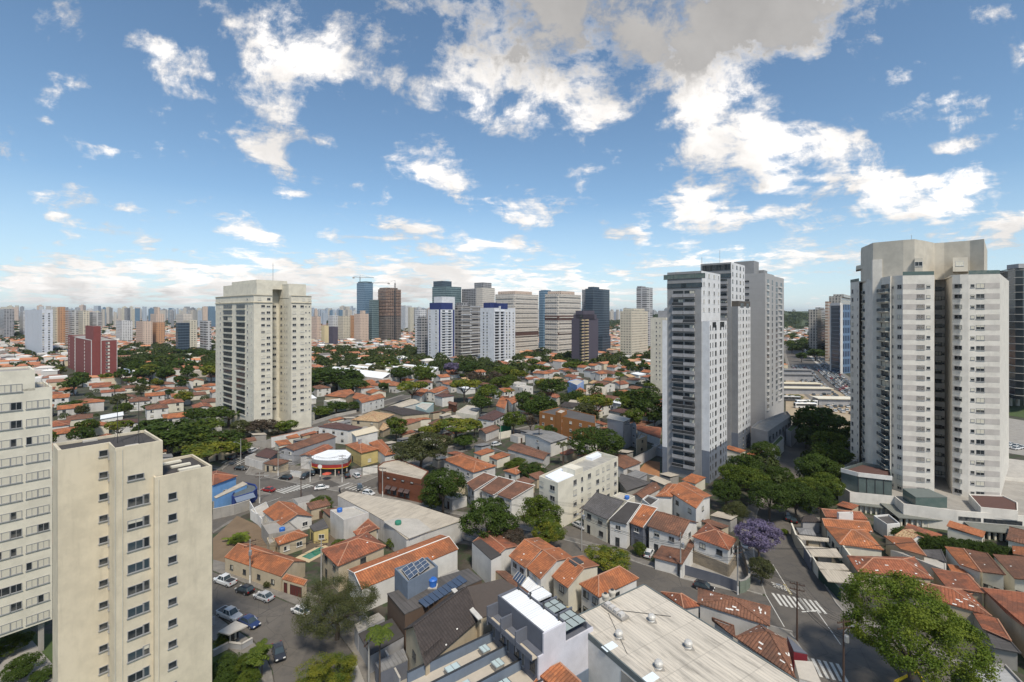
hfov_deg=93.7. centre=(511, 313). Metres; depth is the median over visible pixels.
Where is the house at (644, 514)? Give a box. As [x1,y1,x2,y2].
[629,504,656,548]
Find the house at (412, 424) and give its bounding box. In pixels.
[396,418,420,430]
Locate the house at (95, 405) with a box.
[78,399,104,412]
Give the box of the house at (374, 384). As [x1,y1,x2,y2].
[368,381,379,389]
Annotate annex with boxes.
[969,494,1017,519]
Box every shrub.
[0,631,35,656]
[0,651,47,681]
[28,664,52,681]
[212,652,244,679]
[212,670,238,681]
[213,636,226,646]
[216,633,228,644]
[229,535,246,544]
[229,651,259,674]
[235,667,262,681]
[330,539,344,545]
[386,539,393,546]
[504,461,515,468]
[509,457,526,465]
[781,528,788,533]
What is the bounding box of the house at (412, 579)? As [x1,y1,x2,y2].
[395,557,437,599]
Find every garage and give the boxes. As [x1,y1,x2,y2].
[245,453,269,469]
[255,448,278,459]
[282,573,307,597]
[653,545,684,574]
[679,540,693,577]
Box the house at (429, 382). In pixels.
[412,380,432,389]
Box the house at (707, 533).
[692,522,736,576]
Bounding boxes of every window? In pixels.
[0,384,10,393]
[0,403,9,411]
[0,421,10,430]
[0,439,10,448]
[0,458,9,467]
[0,476,10,486]
[0,494,9,504]
[0,513,9,523]
[0,531,10,541]
[0,549,9,560]
[0,568,9,578]
[0,586,10,597]
[0,604,9,615]
[0,623,9,634]
[10,384,22,392]
[10,402,22,410]
[10,420,21,429]
[10,438,21,447]
[10,456,21,465]
[10,474,21,483]
[10,492,21,502]
[10,510,22,520]
[10,528,22,538]
[10,546,22,557]
[10,564,22,575]
[10,583,22,593]
[10,601,22,612]
[10,619,22,630]
[25,400,37,409]
[25,418,37,427]
[25,436,37,445]
[25,453,37,463]
[25,471,37,481]
[25,489,37,499]
[25,507,37,517]
[25,524,37,535]
[25,542,37,553]
[25,560,37,571]
[25,578,37,589]
[25,596,37,607]
[25,613,37,625]
[37,452,49,461]
[37,469,48,479]
[37,539,49,550]
[37,557,49,568]
[37,610,49,621]
[38,399,48,407]
[38,417,49,425]
[38,434,48,443]
[38,487,49,496]
[38,504,48,514]
[38,522,49,532]
[38,575,49,585]
[38,592,49,603]
[98,449,107,457]
[98,471,107,479]
[98,492,107,501]
[98,535,107,544]
[98,557,107,566]
[98,578,107,588]
[98,600,107,610]
[98,621,107,631]
[98,643,107,653]
[98,664,107,675]
[99,514,107,522]
[127,473,144,481]
[127,495,144,508]
[127,517,143,530]
[127,539,144,552]
[127,560,143,574]
[127,582,143,596]
[127,604,144,619]
[127,625,143,641]
[127,647,143,663]
[127,669,144,681]
[142,536,149,548]
[142,557,150,570]
[142,600,150,613]
[142,622,149,635]
[143,493,149,504]
[143,514,150,526]
[143,579,149,591]
[143,643,150,656]
[143,665,149,678]
[167,512,177,522]
[167,533,177,543]
[167,554,177,564]
[167,596,177,607]
[167,617,177,628]
[167,638,177,649]
[167,659,177,671]
[168,491,177,500]
[168,575,177,585]
[223,305,231,308]
[223,311,231,314]
[223,316,231,320]
[223,322,231,326]
[223,328,231,332]
[223,334,231,338]
[223,340,231,344]
[223,345,231,349]
[223,351,231,355]
[223,357,231,361]
[223,363,231,367]
[223,369,231,373]
[223,374,231,379]
[223,380,231,385]
[229,632,237,640]
[236,304,244,307]
[236,310,244,314]
[236,317,244,320]
[236,323,244,326]
[236,329,244,332]
[236,335,244,339]
[236,341,244,345]
[236,347,244,351]
[236,353,244,357]
[236,359,244,364]
[236,365,244,370]
[236,371,244,376]
[236,377,244,383]
[236,383,244,389]
[302,521,307,526]
[360,557,365,564]
[412,649,415,662]
[495,312,502,338]
[521,653,524,667]
[559,584,563,593]
[583,590,588,599]
[592,596,597,605]
[615,525,620,530]
[654,531,659,537]
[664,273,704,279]
[667,283,685,287]
[673,291,682,293]
[673,299,682,301]
[673,308,682,310]
[673,316,682,318]
[673,325,682,327]
[673,333,682,335]
[673,341,682,344]
[673,350,682,352]
[673,358,682,361]
[673,366,682,369]
[673,375,682,378]
[673,383,682,386]
[673,392,682,395]
[673,400,682,404]
[673,408,682,412]
[673,417,682,421]
[673,425,682,429]
[673,434,682,438]
[673,442,682,446]
[673,450,682,455]
[673,459,682,463]
[681,282,701,287]
[685,299,694,301]
[685,308,694,310]
[685,316,694,318]
[685,325,694,327]
[685,333,694,336]
[685,342,694,344]
[685,350,694,353]
[685,359,694,362]
[685,367,694,370]
[685,376,694,379]
[685,384,694,388]
[685,393,694,396]
[685,401,694,405]
[685,410,694,414]
[685,418,694,422]
[685,427,694,431]
[685,436,694,440]
[685,444,694,448]
[685,453,694,457]
[685,461,694,466]
[716,549,722,556]
[720,273,730,277]
[776,383,781,400]
[954,284,961,288]
[954,294,961,298]
[954,304,961,308]
[954,325,961,329]
[954,335,961,339]
[954,345,961,349]
[954,376,961,380]
[954,386,961,390]
[954,396,961,401]
[954,407,961,411]
[954,417,961,421]
[954,437,961,442]
[954,457,961,463]
[954,478,961,483]
[954,488,961,494]
[958,516,980,521]
[976,283,984,287]
[976,294,984,298]
[976,304,984,308]
[976,315,984,318]
[976,325,984,329]
[976,335,984,339]
[976,346,984,350]
[976,356,984,360]
[976,367,984,371]
[976,377,984,381]
[976,387,984,392]
[976,398,984,402]
[976,408,984,412]
[976,419,984,423]
[976,429,984,433]
[976,439,984,444]
[976,450,984,454]
[976,460,984,465]
[983,583,991,587]
[984,518,1022,525]
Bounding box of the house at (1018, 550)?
[1012,545,1023,555]
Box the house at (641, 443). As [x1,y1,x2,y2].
[636,433,646,454]
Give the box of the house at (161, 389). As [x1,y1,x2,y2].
[154,386,173,397]
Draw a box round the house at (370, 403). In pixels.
[356,393,384,412]
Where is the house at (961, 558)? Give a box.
[945,546,981,585]
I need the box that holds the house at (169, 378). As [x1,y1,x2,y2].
[165,375,178,382]
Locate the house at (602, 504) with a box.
[582,492,623,542]
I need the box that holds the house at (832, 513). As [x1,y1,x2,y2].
[818,508,867,526]
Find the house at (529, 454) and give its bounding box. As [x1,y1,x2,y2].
[507,443,550,467]
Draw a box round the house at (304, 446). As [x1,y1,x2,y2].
[279,433,336,464]
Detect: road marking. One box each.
[275,484,311,492]
[339,483,370,491]
[765,570,840,643]
[772,593,826,613]
[811,658,847,681]
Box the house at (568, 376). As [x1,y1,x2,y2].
[564,374,581,379]
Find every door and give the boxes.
[284,582,286,592]
[290,584,301,596]
[513,646,518,658]
[529,659,535,674]
[615,537,619,546]
[654,543,657,552]
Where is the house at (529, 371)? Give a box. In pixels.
[525,365,540,373]
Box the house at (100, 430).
[81,421,109,435]
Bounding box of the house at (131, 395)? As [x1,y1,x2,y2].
[118,394,136,402]
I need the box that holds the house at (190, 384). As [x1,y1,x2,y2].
[176,379,192,388]
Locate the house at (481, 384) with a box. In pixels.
[477,382,491,389]
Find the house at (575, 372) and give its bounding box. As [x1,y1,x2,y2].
[563,369,578,374]
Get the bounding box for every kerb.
[212,468,792,631]
[222,395,408,473]
[341,424,538,492]
[753,440,844,680]
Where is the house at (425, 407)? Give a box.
[416,402,433,414]
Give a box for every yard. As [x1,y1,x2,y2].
[213,516,276,561]
[302,532,335,562]
[350,650,406,681]
[378,512,641,558]
[671,554,744,591]
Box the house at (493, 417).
[477,409,504,430]
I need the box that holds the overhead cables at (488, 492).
[383,469,579,515]
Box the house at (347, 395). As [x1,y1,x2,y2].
[324,389,354,403]
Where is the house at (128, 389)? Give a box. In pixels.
[121,385,135,392]
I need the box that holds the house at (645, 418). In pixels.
[640,411,661,423]
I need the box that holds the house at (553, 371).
[546,369,559,374]
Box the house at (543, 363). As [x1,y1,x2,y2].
[536,361,549,365]
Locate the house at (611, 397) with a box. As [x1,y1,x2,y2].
[605,395,627,409]
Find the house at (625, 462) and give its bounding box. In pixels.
[615,455,640,476]
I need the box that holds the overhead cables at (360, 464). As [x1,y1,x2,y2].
[342,456,381,474]
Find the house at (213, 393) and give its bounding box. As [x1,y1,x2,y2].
[210,389,215,397]
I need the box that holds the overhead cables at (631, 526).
[583,505,681,545]
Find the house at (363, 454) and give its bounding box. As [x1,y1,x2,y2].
[345,439,378,466]
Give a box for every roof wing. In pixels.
[472,539,500,581]
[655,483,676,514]
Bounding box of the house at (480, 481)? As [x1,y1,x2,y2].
[466,472,496,508]
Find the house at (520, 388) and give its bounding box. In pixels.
[514,385,532,395]
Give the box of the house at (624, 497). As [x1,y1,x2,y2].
[613,492,634,505]
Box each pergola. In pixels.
[513,571,526,585]
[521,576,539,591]
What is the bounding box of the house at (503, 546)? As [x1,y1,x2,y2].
[474,530,517,573]
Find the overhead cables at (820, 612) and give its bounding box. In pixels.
[792,582,844,637]
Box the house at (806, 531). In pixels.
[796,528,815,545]
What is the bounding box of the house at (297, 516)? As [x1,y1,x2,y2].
[263,501,312,530]
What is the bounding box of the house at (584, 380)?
[570,377,587,383]
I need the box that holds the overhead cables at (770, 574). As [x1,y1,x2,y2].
[738,553,803,595]
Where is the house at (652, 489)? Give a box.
[633,482,660,505]
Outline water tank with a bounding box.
[428,577,437,588]
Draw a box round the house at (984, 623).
[972,612,1011,645]
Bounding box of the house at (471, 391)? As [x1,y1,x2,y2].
[457,387,475,394]
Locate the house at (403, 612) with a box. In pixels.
[387,569,481,650]
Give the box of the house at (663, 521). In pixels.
[647,511,697,552]
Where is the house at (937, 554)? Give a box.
[922,549,946,562]
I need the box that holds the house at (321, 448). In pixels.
[299,444,332,469]
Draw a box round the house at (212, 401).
[201,398,215,406]
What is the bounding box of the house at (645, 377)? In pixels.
[640,375,650,380]
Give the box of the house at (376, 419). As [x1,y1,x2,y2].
[351,411,394,431]
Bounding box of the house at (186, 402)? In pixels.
[170,392,190,404]
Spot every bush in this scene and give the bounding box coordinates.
[309,495,333,506]
[518,462,549,477]
[632,541,646,555]
[888,527,906,535]
[914,531,932,548]
[920,533,941,548]
[929,535,951,553]
[939,535,960,549]
[949,538,971,549]
[961,539,981,550]
[971,540,992,556]
[979,541,1000,557]
[988,545,1009,557]
[1001,546,1012,554]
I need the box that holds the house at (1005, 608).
[981,587,1023,656]
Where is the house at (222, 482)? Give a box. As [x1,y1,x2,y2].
[212,471,237,500]
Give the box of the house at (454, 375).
[445,372,459,377]
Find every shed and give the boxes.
[309,518,328,542]
[618,474,650,494]
[987,632,1021,670]
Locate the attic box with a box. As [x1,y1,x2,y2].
[837,512,852,519]
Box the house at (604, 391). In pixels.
[586,385,606,395]
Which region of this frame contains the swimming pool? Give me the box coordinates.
[296,544,327,562]
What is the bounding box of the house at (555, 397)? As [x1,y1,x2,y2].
[551,393,560,404]
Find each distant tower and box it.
[12,307,18,320]
[79,305,85,310]
[94,306,100,311]
[101,309,104,326]
[106,307,111,323]
[114,312,116,324]
[122,306,126,319]
[124,308,129,320]
[132,309,134,326]
[135,308,139,327]
[142,307,146,320]
[148,308,153,320]
[160,310,165,320]
[171,311,173,327]
[190,310,195,319]
[197,310,201,326]
[202,306,207,320]
[320,309,324,322]
[322,312,325,324]
[338,310,342,315]
[346,310,351,315]
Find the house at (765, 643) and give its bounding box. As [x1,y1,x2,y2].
[734,623,795,678]
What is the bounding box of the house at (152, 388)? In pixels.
[144,385,160,392]
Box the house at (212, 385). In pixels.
[201,383,215,389]
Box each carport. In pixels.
[358,618,403,673]
[375,648,407,681]
[805,546,841,562]
[815,561,848,570]
[819,569,853,593]
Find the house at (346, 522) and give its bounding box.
[330,506,368,539]
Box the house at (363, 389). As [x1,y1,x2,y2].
[355,385,374,393]
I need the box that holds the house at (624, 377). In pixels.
[620,374,635,380]
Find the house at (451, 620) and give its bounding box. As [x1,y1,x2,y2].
[403,586,477,675]
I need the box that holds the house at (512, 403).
[506,396,517,411]
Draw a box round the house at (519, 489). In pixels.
[497,480,534,516]
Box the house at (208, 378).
[206,375,215,380]
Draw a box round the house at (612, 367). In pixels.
[606,365,620,370]
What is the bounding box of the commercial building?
[378,459,428,502]
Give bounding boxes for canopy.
[784,368,813,373]
[784,373,814,380]
[784,382,821,386]
[784,386,832,394]
[787,636,807,669]
[810,396,849,405]
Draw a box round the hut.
[874,514,899,535]
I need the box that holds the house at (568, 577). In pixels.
[552,555,598,611]
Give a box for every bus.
[784,395,800,400]
[793,402,816,407]
[795,399,817,404]
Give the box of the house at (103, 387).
[92,384,114,391]
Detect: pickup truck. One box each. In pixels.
[213,572,236,587]
[216,605,242,622]
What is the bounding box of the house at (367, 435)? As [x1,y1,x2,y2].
[351,426,378,444]
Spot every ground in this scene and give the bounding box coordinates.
[6,315,1023,681]
[640,460,659,476]
[786,381,849,428]
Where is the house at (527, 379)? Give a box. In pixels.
[521,376,538,382]
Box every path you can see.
[0,641,52,681]
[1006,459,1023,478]
[1009,418,1023,454]
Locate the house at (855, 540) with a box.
[825,526,883,560]
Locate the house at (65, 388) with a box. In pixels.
[58,387,76,393]
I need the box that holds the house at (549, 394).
[539,391,557,399]
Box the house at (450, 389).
[442,382,456,392]
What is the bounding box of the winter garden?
[841,462,891,495]
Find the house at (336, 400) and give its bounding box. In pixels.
[324,399,345,412]
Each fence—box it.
[685,565,736,591]
[818,568,840,601]
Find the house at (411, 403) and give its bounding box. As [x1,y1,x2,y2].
[391,399,419,409]
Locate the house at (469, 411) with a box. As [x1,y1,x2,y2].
[456,405,480,419]
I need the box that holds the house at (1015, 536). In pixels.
[1006,526,1023,546]
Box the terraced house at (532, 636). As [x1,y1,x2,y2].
[407,583,592,681]
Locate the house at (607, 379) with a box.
[603,377,619,381]
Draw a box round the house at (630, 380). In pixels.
[626,377,644,383]
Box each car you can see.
[227,454,236,459]
[234,465,246,470]
[235,583,254,595]
[238,613,260,629]
[247,447,257,452]
[253,590,274,602]
[260,486,275,492]
[271,640,286,661]
[278,474,292,480]
[290,605,309,616]
[299,471,309,478]
[311,469,316,474]
[314,484,328,490]
[343,471,350,477]
[352,472,360,477]
[356,483,362,490]
[362,489,374,494]
[491,441,501,446]
[572,520,583,529]
[643,548,654,558]
[693,579,714,591]
[784,512,792,520]
[790,515,797,523]
[1011,446,1021,449]
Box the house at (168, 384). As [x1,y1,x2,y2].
[157,381,174,386]
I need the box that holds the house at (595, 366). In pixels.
[589,363,600,369]
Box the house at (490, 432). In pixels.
[479,424,499,440]
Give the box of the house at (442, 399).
[434,393,453,406]
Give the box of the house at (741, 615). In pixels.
[697,588,770,641]
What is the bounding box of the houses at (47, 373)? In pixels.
[0,319,807,389]
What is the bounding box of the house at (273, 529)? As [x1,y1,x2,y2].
[261,520,298,544]
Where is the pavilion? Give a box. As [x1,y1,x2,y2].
[903,488,946,507]
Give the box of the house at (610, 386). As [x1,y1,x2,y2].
[593,381,615,391]
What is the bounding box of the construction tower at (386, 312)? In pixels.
[377,288,401,340]
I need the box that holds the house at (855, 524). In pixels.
[819,518,872,537]
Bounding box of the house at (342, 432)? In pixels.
[318,422,362,443]
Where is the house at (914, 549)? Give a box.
[884,536,926,560]
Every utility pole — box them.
[244,539,255,582]
[255,472,268,502]
[307,455,313,481]
[315,539,326,584]
[364,636,370,681]
[379,467,385,496]
[577,505,584,550]
[678,532,684,577]
[733,546,741,594]
[776,581,804,641]
[837,619,854,681]
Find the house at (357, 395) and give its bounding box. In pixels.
[352,392,368,406]
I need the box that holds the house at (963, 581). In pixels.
[931,567,985,604]
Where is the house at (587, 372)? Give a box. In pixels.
[584,369,597,377]
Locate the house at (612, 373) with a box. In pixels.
[606,371,619,377]
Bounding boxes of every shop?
[232,482,256,504]
[794,660,820,681]
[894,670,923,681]
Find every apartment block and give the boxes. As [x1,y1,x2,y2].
[539,407,595,439]
[539,451,617,528]
[607,413,630,447]
[624,422,635,448]
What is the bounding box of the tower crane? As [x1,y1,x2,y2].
[370,280,395,339]
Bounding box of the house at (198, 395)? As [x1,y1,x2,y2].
[191,391,206,399]
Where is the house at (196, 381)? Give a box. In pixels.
[191,378,203,385]
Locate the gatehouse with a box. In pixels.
[218,621,247,641]
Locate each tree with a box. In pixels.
[52,430,59,441]
[54,400,88,410]
[56,376,88,395]
[57,367,66,372]
[65,426,95,439]
[74,405,89,413]
[74,419,100,429]
[76,373,90,385]
[93,396,107,399]
[97,373,113,377]
[104,420,134,433]
[109,385,122,404]
[109,393,130,404]
[112,402,133,417]
[113,369,130,383]
[117,352,130,355]
[122,358,144,364]
[122,377,139,384]
[124,360,144,365]
[128,364,142,372]
[130,418,172,431]
[131,368,148,376]
[131,383,150,396]
[135,364,159,372]
[137,377,150,384]
[140,418,211,444]
[142,354,156,359]
[147,361,165,366]
[147,367,156,376]
[151,378,163,385]
[154,389,176,394]
[155,355,169,361]
[155,368,175,378]
[156,368,169,379]
[165,431,211,452]
[166,357,182,362]
[166,360,185,365]
[166,364,182,368]
[173,375,189,385]
[173,389,194,400]
[179,365,194,376]
[181,348,197,352]
[181,440,239,462]
[182,407,213,421]
[184,360,198,366]
[185,352,204,357]
[189,417,226,428]
[199,350,211,354]
[199,361,215,369]
[199,429,244,446]
[200,365,215,382]
[200,406,240,426]
[223,440,252,457]
[229,420,253,432]
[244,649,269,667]
[245,419,278,432]
[246,646,267,669]
[251,638,272,674]
[274,420,298,433]
[290,572,380,640]
[294,651,357,681]
[312,367,336,375]
[312,367,364,390]
[312,406,333,417]
[321,400,350,412]
[338,379,369,390]
[349,401,359,409]
[366,623,394,681]
[367,364,386,370]
[375,359,403,365]
[378,382,388,389]
[386,417,407,439]
[387,367,415,382]
[388,431,454,467]
[396,381,428,398]
[408,360,420,364]
[411,364,433,371]
[413,368,436,379]
[418,424,444,433]
[418,491,443,508]
[420,467,466,512]
[433,418,481,442]
[443,362,459,373]
[450,379,481,402]
[452,434,477,448]
[457,361,484,371]
[457,497,519,537]
[463,371,484,390]
[469,420,482,435]
[471,395,493,413]
[475,384,502,407]
[484,370,502,384]
[489,376,514,387]
[492,365,520,374]
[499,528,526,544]
[501,410,525,433]
[506,374,517,379]
[510,369,527,378]
[515,392,537,409]
[516,494,563,535]
[522,396,557,414]
[524,415,537,429]
[526,358,538,364]
[528,364,538,370]
[531,519,567,542]
[534,378,545,388]
[535,365,546,370]
[538,378,569,392]
[544,425,557,432]
[556,441,569,465]
[562,362,572,367]
[564,361,577,368]
[567,426,625,455]
[570,389,584,399]
[574,403,599,419]
[575,361,588,365]
[576,394,613,411]
[584,544,632,570]
[588,385,602,395]
[608,360,617,364]
[612,390,623,396]
[615,395,633,408]
[619,387,661,404]
[620,359,629,365]
[625,408,644,422]
[633,398,661,420]
[637,363,649,368]
[643,383,654,387]
[711,480,741,504]
[717,463,752,496]
[721,501,750,517]
[725,453,766,489]
[728,465,770,504]
[733,517,784,559]
[747,480,796,521]
[748,441,781,460]
[748,556,775,583]
[766,466,794,483]
[777,481,818,516]
[787,346,795,351]
[787,475,827,507]
[790,405,845,430]
[793,412,821,426]
[793,453,843,478]
[794,344,810,350]
[794,426,815,448]
[795,352,807,361]
[806,349,825,360]
[809,442,855,468]
[809,472,845,508]
[810,430,849,448]
[811,485,838,508]
[817,418,849,447]
[837,568,1004,681]
[949,662,977,681]
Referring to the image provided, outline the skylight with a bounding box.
[424,637,441,656]
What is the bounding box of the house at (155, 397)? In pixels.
[144,391,164,403]
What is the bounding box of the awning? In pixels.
[796,535,828,546]
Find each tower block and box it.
[0,309,13,337]
[19,311,24,334]
[52,307,56,343]
[57,307,64,343]
[65,310,78,345]
[79,311,88,334]
[89,312,101,335]
[116,320,132,340]
[136,321,152,344]
[150,307,163,321]
[153,322,164,343]
[176,314,191,322]
[176,323,189,349]
[183,320,196,347]
[200,321,210,349]
[207,306,214,326]
[312,316,320,339]
[321,325,328,342]
[328,315,337,326]
[329,326,337,344]
[338,316,349,339]
[350,315,353,336]
[354,311,368,340]
[357,281,372,313]
[369,300,378,338]
[401,306,411,329]
[408,307,413,331]
[415,309,425,345]
[417,316,427,359]
[428,297,454,359]
[432,281,460,305]
[455,303,479,356]
[462,282,491,305]
[476,287,494,307]
[480,303,514,361]
[495,291,538,350]
[539,290,550,347]
[545,291,580,354]
[572,311,597,362]
[582,290,584,310]
[585,287,609,335]
[598,336,610,351]
[620,308,647,354]
[636,286,652,345]
[808,309,820,353]
[815,307,824,349]
[825,301,830,360]
[829,294,849,304]
[830,303,849,373]
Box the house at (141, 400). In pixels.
[128,397,149,411]
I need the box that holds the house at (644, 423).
[630,419,653,432]
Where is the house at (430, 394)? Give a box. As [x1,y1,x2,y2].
[425,386,447,401]
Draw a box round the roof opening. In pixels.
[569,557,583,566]
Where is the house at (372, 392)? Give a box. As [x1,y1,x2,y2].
[366,389,385,396]
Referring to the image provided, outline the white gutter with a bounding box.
[451,588,482,619]
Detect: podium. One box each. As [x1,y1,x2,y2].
[272,404,316,422]
[751,411,790,449]
[772,435,783,458]
[786,423,799,446]
[838,460,1023,541]
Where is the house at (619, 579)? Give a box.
[579,565,638,612]
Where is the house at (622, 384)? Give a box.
[612,380,628,388]
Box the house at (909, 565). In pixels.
[847,555,933,589]
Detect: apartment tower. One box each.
[0,366,51,651]
[25,309,52,354]
[53,402,211,681]
[68,326,116,374]
[215,280,311,432]
[651,311,666,392]
[662,271,726,483]
[701,262,750,449]
[734,261,783,426]
[850,235,1008,496]
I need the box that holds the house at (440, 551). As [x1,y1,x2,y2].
[347,534,458,610]
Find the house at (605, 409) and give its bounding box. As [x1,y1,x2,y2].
[586,402,611,415]
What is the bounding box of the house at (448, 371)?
[443,370,457,373]
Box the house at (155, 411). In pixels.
[145,403,168,419]
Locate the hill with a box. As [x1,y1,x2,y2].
[784,312,807,328]
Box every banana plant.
[221,537,235,543]
[232,531,249,536]
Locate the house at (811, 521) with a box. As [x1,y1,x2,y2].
[799,515,821,532]
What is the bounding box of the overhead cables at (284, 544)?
[247,539,323,554]
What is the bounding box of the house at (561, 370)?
[558,368,569,372]
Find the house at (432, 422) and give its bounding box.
[428,419,456,429]
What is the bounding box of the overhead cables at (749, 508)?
[735,448,771,555]
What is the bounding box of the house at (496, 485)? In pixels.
[480,476,514,504]
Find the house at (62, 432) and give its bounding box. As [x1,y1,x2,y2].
[52,426,80,442]
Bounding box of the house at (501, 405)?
[496,396,508,412]
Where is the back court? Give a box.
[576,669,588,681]
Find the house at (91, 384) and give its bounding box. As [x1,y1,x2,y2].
[89,382,111,389]
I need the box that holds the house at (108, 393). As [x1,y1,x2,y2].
[100,388,124,396]
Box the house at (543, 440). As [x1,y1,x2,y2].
[525,429,567,456]
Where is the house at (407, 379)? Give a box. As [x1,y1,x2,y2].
[401,378,413,384]
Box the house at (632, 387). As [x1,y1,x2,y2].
[628,385,647,389]
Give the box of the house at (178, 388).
[173,386,188,392]
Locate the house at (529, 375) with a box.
[518,374,533,378]
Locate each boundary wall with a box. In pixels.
[213,499,249,518]
[213,637,252,656]
[249,439,270,449]
[249,501,261,527]
[271,427,312,447]
[312,410,355,423]
[350,468,361,475]
[359,611,400,681]
[362,465,376,474]
[493,448,514,459]
[497,423,510,431]
[498,430,510,438]
[627,469,654,481]
[633,444,659,464]
[739,570,750,592]
[742,547,748,574]
[791,523,804,558]
[804,546,811,570]
[811,555,817,577]
[842,545,850,571]
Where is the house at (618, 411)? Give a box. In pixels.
[609,408,630,416]
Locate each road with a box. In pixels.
[212,469,787,628]
[212,479,339,531]
[212,572,352,681]
[221,395,410,482]
[341,425,538,492]
[754,431,899,681]
[785,344,849,394]
[829,614,962,681]
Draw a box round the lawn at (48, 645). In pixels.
[0,633,247,681]
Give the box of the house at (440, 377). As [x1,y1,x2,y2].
[434,374,450,382]
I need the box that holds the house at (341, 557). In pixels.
[320,531,385,591]
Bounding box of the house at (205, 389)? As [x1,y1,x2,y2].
[193,387,211,393]
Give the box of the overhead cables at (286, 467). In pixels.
[260,455,310,480]
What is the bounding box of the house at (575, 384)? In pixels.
[568,379,583,391]
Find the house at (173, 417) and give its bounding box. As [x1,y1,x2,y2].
[161,412,187,429]
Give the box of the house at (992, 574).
[965,548,1005,589]
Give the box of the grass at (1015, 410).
[1009,399,1023,417]
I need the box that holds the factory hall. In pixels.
[332,363,439,382]
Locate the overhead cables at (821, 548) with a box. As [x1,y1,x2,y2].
[736,542,913,548]
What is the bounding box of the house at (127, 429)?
[115,418,137,433]
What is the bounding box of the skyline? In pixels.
[0,307,784,319]
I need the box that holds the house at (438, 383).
[436,380,452,386]
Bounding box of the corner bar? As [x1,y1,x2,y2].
[311,450,350,475]
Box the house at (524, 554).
[509,537,555,582]
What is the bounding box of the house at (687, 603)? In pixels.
[661,591,699,616]
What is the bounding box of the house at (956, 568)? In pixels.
[947,564,973,578]
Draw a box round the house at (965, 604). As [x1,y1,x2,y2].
[900,580,991,625]
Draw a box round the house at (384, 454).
[369,439,394,463]
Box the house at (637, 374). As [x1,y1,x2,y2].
[631,372,645,377]
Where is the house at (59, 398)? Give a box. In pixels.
[52,393,70,407]
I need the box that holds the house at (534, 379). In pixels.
[533,378,548,385]
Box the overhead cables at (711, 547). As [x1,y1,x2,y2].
[679,533,741,560]
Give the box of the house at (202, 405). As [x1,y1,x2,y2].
[191,402,211,408]
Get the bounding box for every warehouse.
[337,491,461,550]
[578,584,797,681]
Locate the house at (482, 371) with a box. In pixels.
[473,369,485,374]
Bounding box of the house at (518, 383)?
[509,381,525,388]
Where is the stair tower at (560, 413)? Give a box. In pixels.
[556,409,566,434]
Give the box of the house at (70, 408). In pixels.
[57,403,82,419]
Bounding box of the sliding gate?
[290,470,300,476]
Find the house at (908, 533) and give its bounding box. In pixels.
[894,529,923,544]
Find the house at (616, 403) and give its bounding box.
[613,400,621,408]
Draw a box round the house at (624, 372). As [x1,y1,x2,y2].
[614,370,629,374]
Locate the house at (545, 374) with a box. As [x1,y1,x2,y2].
[536,371,552,378]
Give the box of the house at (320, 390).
[312,384,330,396]
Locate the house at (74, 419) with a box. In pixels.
[66,413,92,425]
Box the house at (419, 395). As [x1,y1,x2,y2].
[413,388,428,402]
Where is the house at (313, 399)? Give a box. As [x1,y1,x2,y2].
[312,395,315,403]
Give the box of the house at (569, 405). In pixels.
[560,401,578,409]
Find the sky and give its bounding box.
[0,0,1023,314]
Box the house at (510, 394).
[494,387,514,398]
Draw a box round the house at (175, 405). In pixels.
[159,399,183,412]
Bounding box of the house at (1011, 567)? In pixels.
[993,554,1023,591]
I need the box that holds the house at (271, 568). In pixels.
[225,543,305,590]
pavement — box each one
[212,465,792,634]
[212,614,272,681]
[213,465,378,532]
[213,560,375,681]
[217,395,410,473]
[337,423,538,493]
[740,420,864,660]
[784,345,849,406]
[805,349,849,390]
[864,619,966,675]
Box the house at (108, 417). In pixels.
[100,412,123,421]
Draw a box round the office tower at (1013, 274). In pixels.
[1000,264,1023,405]
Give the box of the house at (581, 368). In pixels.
[577,365,590,373]
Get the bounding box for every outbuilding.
[163,454,172,459]
[167,445,182,453]
[207,451,224,461]
[212,425,221,432]
[214,481,246,507]
[241,437,255,446]
[250,502,267,523]
[251,433,266,441]
[267,537,275,551]
[274,529,307,554]
[275,439,291,452]
[278,427,290,432]
[286,434,299,443]
[293,438,306,442]
[293,494,314,510]
[300,431,317,438]
[306,498,330,519]
[313,427,318,433]
[322,508,336,528]
[328,417,343,422]
[339,420,351,424]
[343,417,354,423]
[353,524,379,538]
[354,613,384,649]
[356,518,378,538]
[385,441,395,449]
[397,437,407,441]
[399,430,415,437]
[416,417,430,425]
[430,411,441,418]
[432,455,447,467]
[435,433,451,443]
[438,427,447,433]
[439,413,450,418]
[440,408,450,414]
[440,569,458,576]
[444,493,466,509]
[447,451,463,456]
[448,430,463,439]
[451,478,464,493]
[474,448,494,461]
[475,443,490,451]
[489,452,509,467]
[496,570,528,592]
[503,466,520,481]
[510,433,524,442]
[515,476,534,492]
[521,430,530,438]
[528,471,544,487]
[560,448,577,461]
[581,444,596,452]
[596,420,606,428]
[618,449,632,457]
[626,470,647,480]
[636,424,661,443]
[649,476,670,491]
[651,443,661,456]
[660,472,678,483]
[681,473,705,489]
[701,519,728,533]
[710,511,737,531]
[712,617,734,638]
[727,445,745,456]
[836,501,858,510]
[891,550,945,580]
[904,523,941,536]
[947,520,985,541]
[969,661,1021,681]

